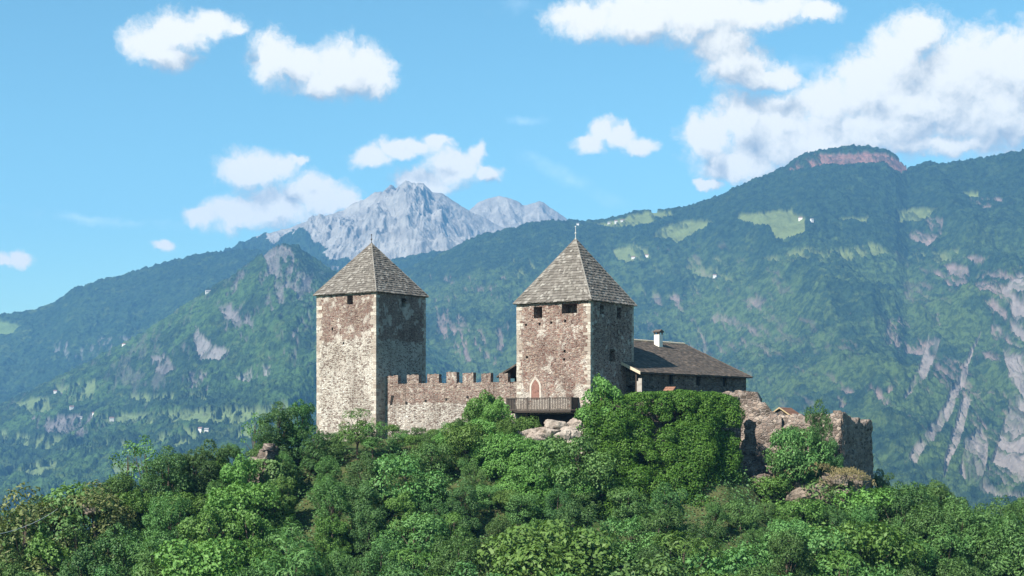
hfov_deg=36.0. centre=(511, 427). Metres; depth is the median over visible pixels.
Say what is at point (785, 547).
feathery tree
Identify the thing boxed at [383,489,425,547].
vine covered tree
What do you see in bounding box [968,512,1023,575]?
feathery tree
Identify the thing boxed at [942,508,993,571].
feathery tree
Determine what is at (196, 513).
frond tree
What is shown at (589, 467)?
shrub
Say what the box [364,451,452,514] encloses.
shrub
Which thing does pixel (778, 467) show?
shrub
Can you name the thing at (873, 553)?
shrub
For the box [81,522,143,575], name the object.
broadleaf tree
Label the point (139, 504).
vine covered tree
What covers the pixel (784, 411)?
roof
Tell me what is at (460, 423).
feathery tree
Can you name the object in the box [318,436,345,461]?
shrub
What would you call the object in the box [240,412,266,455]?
slender tree
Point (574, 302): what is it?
stone tower
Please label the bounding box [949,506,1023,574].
frond tree
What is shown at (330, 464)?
feathery tree
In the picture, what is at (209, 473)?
broadleaf tree
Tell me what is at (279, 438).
broadleaf tree
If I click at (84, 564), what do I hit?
broadleaf tree
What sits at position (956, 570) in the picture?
feathery tree
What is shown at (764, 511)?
shrub
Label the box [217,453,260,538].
tree
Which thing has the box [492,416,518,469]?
vine covered tree
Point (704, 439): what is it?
ivy
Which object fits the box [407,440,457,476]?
shrub
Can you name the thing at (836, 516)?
broadleaf tree
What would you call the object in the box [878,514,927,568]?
feathery tree
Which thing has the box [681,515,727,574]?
broadleaf tree
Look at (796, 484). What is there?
rock outcrop
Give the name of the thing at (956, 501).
feathery tree
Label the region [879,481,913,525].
broadleaf tree
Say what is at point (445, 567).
feathery tree
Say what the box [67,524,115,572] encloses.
broadleaf tree
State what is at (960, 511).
feathery tree
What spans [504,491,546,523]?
shrub
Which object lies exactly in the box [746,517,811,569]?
shrub
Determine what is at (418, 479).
shrub
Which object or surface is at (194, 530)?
vine covered tree
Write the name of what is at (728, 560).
shrub
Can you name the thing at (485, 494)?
shrub
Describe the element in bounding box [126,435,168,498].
slender tree
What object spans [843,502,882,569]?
feathery tree
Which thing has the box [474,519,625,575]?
shrub
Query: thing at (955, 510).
feathery tree
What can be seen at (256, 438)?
broadleaf tree
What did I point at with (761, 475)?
rock outcrop
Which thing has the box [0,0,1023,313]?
sky
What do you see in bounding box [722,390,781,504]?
ruined wall
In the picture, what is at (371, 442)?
frond tree
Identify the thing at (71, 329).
mountain ridge
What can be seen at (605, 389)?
vine covered tree
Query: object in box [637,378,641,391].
masonry pier
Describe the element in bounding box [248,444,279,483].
rock
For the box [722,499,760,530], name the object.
shrub
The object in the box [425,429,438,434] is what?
shrub
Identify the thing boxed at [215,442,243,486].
feathery tree
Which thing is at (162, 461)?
broadleaf tree
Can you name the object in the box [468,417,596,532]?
shrub
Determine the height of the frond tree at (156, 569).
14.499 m
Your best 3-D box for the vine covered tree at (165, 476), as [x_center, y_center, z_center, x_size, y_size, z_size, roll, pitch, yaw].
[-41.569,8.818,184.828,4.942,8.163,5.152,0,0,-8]
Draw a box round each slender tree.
[54,514,95,574]
[108,440,143,496]
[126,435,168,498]
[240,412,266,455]
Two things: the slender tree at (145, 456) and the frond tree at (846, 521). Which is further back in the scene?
the slender tree at (145, 456)
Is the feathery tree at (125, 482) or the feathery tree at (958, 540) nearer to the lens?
the feathery tree at (958, 540)
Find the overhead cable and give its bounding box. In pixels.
[0,509,56,533]
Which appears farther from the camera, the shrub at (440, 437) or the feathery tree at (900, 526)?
the shrub at (440, 437)
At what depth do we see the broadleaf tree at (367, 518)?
170.31 m
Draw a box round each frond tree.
[127,542,190,575]
[191,490,230,540]
[206,476,228,506]
[238,528,328,575]
[264,514,318,575]
[336,408,378,458]
[360,418,387,458]
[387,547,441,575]
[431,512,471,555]
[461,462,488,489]
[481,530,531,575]
[635,499,685,556]
[650,530,729,575]
[705,571,746,575]
[743,523,769,556]
[771,502,804,527]
[809,550,862,575]
[826,504,871,550]
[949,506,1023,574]
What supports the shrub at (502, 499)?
on the ground at (310, 481)
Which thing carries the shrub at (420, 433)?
on the ground at (310, 481)
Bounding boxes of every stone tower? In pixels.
[313,234,428,441]
[506,226,637,452]
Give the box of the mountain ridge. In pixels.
[0,248,444,403]
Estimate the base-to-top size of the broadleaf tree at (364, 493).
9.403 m
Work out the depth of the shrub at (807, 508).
178.78 m
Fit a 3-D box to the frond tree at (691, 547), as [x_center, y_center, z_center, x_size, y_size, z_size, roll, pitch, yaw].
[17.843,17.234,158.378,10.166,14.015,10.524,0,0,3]
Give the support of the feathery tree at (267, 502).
on the ground at (310, 481)
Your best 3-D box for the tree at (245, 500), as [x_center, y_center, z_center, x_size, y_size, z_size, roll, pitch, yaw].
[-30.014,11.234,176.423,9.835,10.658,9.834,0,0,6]
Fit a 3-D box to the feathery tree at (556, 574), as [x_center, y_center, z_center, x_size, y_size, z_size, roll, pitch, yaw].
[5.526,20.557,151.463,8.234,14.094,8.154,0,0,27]
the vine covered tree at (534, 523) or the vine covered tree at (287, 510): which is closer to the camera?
the vine covered tree at (534, 523)
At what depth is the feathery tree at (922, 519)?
174.78 m
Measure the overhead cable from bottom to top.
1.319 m
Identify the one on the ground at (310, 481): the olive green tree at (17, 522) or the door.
the olive green tree at (17, 522)
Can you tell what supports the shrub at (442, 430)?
on the ground at (310, 481)
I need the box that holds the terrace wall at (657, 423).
[599,396,740,465]
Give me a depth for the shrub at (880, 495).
181.92 m
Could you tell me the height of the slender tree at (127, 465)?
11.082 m
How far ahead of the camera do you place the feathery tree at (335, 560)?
162.23 m
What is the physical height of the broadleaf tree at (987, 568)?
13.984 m
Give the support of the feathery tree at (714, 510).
on the ground at (310, 481)
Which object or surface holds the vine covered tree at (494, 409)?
on the ground at (310, 481)
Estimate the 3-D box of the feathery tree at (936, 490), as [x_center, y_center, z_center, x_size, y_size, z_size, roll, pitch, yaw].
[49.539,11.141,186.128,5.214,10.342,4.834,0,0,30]
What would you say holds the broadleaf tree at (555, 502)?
on the ground at (310, 481)
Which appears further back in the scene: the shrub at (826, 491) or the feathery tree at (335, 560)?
the shrub at (826, 491)
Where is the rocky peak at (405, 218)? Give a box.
[223,180,503,265]
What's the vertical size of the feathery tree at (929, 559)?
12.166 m
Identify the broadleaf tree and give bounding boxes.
[9,496,62,546]
[18,570,35,575]
[56,545,113,575]
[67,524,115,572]
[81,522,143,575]
[94,565,118,575]
[137,445,193,524]
[176,449,207,506]
[188,439,231,499]
[237,566,270,575]
[252,429,277,452]
[257,401,301,460]
[280,399,315,464]
[297,425,328,475]
[341,451,384,512]
[344,480,387,553]
[348,505,389,565]
[357,538,406,575]
[376,560,425,575]
[421,497,452,542]
[444,479,481,536]
[445,560,501,575]
[543,484,572,525]
[549,496,597,571]
[635,543,671,575]
[643,482,688,551]
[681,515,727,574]
[804,399,833,478]
[816,505,847,536]
[821,437,843,472]
[871,469,893,501]
[874,484,930,567]
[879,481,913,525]
[974,547,1023,575]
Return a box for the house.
[621,329,752,393]
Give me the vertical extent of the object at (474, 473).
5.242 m
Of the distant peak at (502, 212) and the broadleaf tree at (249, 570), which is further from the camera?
the distant peak at (502, 212)
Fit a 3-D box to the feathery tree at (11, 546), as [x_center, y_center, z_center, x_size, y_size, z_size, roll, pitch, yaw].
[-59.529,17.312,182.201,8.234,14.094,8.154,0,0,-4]
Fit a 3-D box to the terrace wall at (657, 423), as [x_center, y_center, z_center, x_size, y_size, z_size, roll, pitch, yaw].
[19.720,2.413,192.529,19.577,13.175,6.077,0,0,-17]
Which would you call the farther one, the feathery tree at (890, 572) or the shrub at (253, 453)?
the shrub at (253, 453)
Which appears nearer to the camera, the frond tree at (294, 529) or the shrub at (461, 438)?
the frond tree at (294, 529)
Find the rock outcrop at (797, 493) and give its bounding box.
[785,472,865,509]
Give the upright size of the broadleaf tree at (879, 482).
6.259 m
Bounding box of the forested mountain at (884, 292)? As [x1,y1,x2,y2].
[402,144,1023,526]
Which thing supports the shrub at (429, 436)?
on the ground at (310, 481)
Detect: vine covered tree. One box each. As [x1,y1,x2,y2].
[7,528,78,575]
[107,488,151,555]
[139,471,174,516]
[176,505,237,574]
[206,456,239,500]
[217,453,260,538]
[219,507,272,566]
[222,535,278,575]
[265,474,298,534]
[313,513,352,570]
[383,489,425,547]
[455,405,482,455]
[466,389,502,452]
[482,395,517,456]
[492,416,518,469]
[521,518,545,552]
[574,373,623,465]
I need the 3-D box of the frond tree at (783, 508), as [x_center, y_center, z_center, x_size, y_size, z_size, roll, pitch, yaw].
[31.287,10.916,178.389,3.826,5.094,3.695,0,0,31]
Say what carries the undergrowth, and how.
on the ground at (310, 481)
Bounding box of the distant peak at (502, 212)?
[469,196,566,227]
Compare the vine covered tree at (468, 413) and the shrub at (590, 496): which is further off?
the vine covered tree at (468, 413)
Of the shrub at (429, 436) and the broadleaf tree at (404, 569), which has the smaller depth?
the broadleaf tree at (404, 569)
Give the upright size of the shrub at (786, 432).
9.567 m
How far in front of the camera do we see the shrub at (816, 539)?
164.75 m
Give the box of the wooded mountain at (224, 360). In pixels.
[0,243,462,530]
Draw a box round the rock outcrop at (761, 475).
[743,472,771,502]
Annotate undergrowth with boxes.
[87,439,867,575]
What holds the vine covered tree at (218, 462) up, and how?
on the ground at (310, 481)
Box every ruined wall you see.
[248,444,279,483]
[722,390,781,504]
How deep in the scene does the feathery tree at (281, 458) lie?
185.34 m
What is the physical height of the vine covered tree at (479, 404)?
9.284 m
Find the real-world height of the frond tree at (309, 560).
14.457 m
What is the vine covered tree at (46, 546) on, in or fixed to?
on the ground at (310, 481)
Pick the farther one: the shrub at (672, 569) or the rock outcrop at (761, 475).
the rock outcrop at (761, 475)
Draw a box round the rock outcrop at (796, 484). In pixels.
[765,465,810,498]
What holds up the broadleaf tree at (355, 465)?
on the ground at (310, 481)
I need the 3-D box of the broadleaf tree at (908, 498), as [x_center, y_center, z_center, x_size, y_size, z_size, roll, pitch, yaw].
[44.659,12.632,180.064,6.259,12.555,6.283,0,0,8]
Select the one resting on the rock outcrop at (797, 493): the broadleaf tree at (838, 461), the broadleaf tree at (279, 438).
the broadleaf tree at (838, 461)
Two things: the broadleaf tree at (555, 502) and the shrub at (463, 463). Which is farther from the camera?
the shrub at (463, 463)
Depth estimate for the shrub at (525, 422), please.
187.02 m
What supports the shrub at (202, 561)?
on the ground at (310, 481)
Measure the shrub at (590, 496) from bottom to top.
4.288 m
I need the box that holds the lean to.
[496,363,516,381]
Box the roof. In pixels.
[773,407,798,414]
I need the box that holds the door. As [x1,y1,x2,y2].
[531,380,538,398]
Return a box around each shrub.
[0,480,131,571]
[150,534,262,575]
[154,490,204,533]
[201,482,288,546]
[244,447,259,457]
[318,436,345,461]
[321,431,343,449]
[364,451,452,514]
[371,511,450,575]
[384,424,399,437]
[385,432,411,451]
[399,429,411,436]
[402,434,421,452]
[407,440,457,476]
[409,474,454,512]
[411,427,427,438]
[417,433,437,451]
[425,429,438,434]
[430,433,453,452]
[435,421,450,444]
[436,422,492,468]
[456,451,485,474]
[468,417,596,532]
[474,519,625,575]
[475,484,506,510]
[492,489,520,514]
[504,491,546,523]
[512,415,541,460]
[526,432,620,499]
[567,490,601,515]
[568,551,692,575]
[599,515,667,568]
[607,485,651,521]
[678,540,793,575]
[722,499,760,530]
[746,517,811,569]
[749,476,792,511]
[754,501,776,521]
[762,426,818,490]
[769,424,831,481]
[770,521,869,575]
[774,497,837,538]
[801,478,883,534]
[804,518,929,575]
[831,485,910,544]
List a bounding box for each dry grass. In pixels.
[772,462,843,479]
[818,466,880,489]
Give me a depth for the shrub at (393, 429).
197.72 m
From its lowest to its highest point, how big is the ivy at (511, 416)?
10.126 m
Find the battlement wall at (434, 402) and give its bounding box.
[386,372,527,438]
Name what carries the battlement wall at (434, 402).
on the ground at (310, 481)
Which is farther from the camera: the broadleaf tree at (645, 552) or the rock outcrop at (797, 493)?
the rock outcrop at (797, 493)
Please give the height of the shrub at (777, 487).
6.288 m
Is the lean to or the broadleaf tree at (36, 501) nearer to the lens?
the broadleaf tree at (36, 501)
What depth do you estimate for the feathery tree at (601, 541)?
163.00 m
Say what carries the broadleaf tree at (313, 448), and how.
on the ground at (310, 481)
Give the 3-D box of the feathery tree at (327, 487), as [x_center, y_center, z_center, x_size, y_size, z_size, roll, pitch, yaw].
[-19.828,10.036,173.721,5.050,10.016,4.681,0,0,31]
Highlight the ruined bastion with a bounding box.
[776,410,873,504]
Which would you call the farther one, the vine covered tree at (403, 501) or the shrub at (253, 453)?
the shrub at (253, 453)
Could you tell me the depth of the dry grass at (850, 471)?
185.53 m
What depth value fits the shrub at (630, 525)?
168.87 m
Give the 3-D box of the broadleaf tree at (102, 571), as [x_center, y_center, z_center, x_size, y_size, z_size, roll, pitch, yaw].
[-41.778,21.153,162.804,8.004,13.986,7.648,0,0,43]
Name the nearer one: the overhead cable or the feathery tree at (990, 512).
the overhead cable
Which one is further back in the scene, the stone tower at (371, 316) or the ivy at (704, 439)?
the stone tower at (371, 316)
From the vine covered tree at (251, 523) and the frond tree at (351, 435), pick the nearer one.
the vine covered tree at (251, 523)
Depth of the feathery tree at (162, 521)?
175.07 m
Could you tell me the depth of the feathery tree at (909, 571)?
162.31 m
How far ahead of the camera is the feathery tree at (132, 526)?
178.55 m
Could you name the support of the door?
in the stone tower at (574, 302)
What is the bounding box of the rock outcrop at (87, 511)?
[74,504,100,514]
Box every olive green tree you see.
[0,481,75,575]
[10,502,78,564]
[46,479,136,573]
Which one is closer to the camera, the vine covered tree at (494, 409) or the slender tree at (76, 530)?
the slender tree at (76, 530)
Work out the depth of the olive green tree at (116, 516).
176.74 m
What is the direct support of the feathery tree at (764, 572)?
on the ground at (310, 481)
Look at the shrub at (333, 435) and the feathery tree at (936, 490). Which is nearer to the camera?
the feathery tree at (936, 490)
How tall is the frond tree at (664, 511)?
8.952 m
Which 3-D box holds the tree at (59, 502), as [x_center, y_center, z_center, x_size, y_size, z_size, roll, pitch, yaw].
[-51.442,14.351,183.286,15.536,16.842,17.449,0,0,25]
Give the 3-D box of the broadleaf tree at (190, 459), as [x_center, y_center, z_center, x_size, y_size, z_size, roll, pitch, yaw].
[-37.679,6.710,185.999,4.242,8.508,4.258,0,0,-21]
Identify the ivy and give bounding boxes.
[249,459,305,516]
[479,399,516,423]
[581,389,745,521]
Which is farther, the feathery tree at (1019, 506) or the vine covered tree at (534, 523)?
the feathery tree at (1019, 506)
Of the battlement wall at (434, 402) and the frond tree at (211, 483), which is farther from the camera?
the battlement wall at (434, 402)
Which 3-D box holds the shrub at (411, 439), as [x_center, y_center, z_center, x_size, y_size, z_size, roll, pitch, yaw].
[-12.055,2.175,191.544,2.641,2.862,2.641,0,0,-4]
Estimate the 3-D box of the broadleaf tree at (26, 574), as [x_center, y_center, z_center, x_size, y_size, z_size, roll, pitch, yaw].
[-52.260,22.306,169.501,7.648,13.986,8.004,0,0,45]
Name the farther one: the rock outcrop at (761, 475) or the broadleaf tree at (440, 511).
the rock outcrop at (761, 475)
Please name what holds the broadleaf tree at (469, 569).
on the ground at (310, 481)
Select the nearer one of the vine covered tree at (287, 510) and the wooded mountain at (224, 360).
the vine covered tree at (287, 510)
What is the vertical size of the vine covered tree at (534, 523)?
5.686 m
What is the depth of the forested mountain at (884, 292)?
4356.20 m
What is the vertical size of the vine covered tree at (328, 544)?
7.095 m
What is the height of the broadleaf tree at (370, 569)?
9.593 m
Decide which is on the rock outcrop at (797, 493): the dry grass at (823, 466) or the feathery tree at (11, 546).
the dry grass at (823, 466)
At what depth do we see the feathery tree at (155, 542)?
165.89 m
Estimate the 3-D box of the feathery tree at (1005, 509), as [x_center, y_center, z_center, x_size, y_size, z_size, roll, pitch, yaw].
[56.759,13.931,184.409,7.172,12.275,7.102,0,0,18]
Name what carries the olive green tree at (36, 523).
on the ground at (310, 481)
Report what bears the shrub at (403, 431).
on the ground at (310, 481)
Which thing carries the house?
on the ground at (310, 481)
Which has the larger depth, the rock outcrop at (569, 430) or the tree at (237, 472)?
the rock outcrop at (569, 430)
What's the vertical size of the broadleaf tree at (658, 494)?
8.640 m
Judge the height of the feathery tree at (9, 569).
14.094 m
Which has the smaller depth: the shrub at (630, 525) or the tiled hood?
the shrub at (630, 525)
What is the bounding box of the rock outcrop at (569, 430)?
[519,418,582,442]
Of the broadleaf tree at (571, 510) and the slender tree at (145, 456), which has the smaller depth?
the broadleaf tree at (571, 510)
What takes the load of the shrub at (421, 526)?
on the ground at (310, 481)
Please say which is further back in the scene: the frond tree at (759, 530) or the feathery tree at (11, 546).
the feathery tree at (11, 546)
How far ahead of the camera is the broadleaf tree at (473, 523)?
174.84 m
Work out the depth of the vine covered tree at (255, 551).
162.56 m
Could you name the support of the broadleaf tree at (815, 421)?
on the ground at (310, 481)
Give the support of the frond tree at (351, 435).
on the ground at (310, 481)
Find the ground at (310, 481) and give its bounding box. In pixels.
[88,438,885,575]
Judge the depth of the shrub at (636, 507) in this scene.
177.18 m
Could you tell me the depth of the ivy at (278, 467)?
182.73 m
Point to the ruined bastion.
(852, 437)
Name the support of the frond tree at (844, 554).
on the ground at (310, 481)
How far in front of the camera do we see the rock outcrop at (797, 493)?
187.37 m
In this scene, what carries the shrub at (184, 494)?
on the ground at (310, 481)
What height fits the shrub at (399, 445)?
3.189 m
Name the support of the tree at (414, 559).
on the ground at (310, 481)
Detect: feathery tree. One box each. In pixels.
[0,528,19,561]
[0,550,47,575]
[97,471,144,532]
[111,519,143,574]
[125,526,195,575]
[137,488,196,562]
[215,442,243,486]
[258,479,286,537]
[274,450,294,480]
[306,475,353,546]
[312,454,342,508]
[318,547,360,575]
[429,526,488,575]
[447,418,463,450]
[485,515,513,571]
[552,569,576,575]
[569,527,615,567]
[703,501,727,538]
[737,564,776,575]
[767,528,814,575]
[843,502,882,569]
[858,562,902,575]
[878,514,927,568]
[889,538,942,575]
[892,481,939,543]
[896,563,926,575]
[902,500,966,575]
[904,522,976,575]
[920,479,955,510]
[926,493,987,561]
[928,503,969,538]
[935,555,983,575]
[938,492,969,509]
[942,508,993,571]
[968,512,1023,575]
[972,496,1021,526]
[977,509,1002,555]
[1007,496,1023,525]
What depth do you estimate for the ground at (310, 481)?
181.52 m
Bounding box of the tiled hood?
[663,387,675,390]
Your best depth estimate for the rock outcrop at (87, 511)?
176.40 m
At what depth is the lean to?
198.79 m
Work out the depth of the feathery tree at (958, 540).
172.41 m
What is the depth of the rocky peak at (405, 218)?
6908.09 m
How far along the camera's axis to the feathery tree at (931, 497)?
181.39 m
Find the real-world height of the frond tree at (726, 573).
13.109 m
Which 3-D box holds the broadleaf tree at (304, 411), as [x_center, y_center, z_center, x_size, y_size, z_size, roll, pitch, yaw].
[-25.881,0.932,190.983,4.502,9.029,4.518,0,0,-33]
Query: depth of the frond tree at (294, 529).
166.33 m

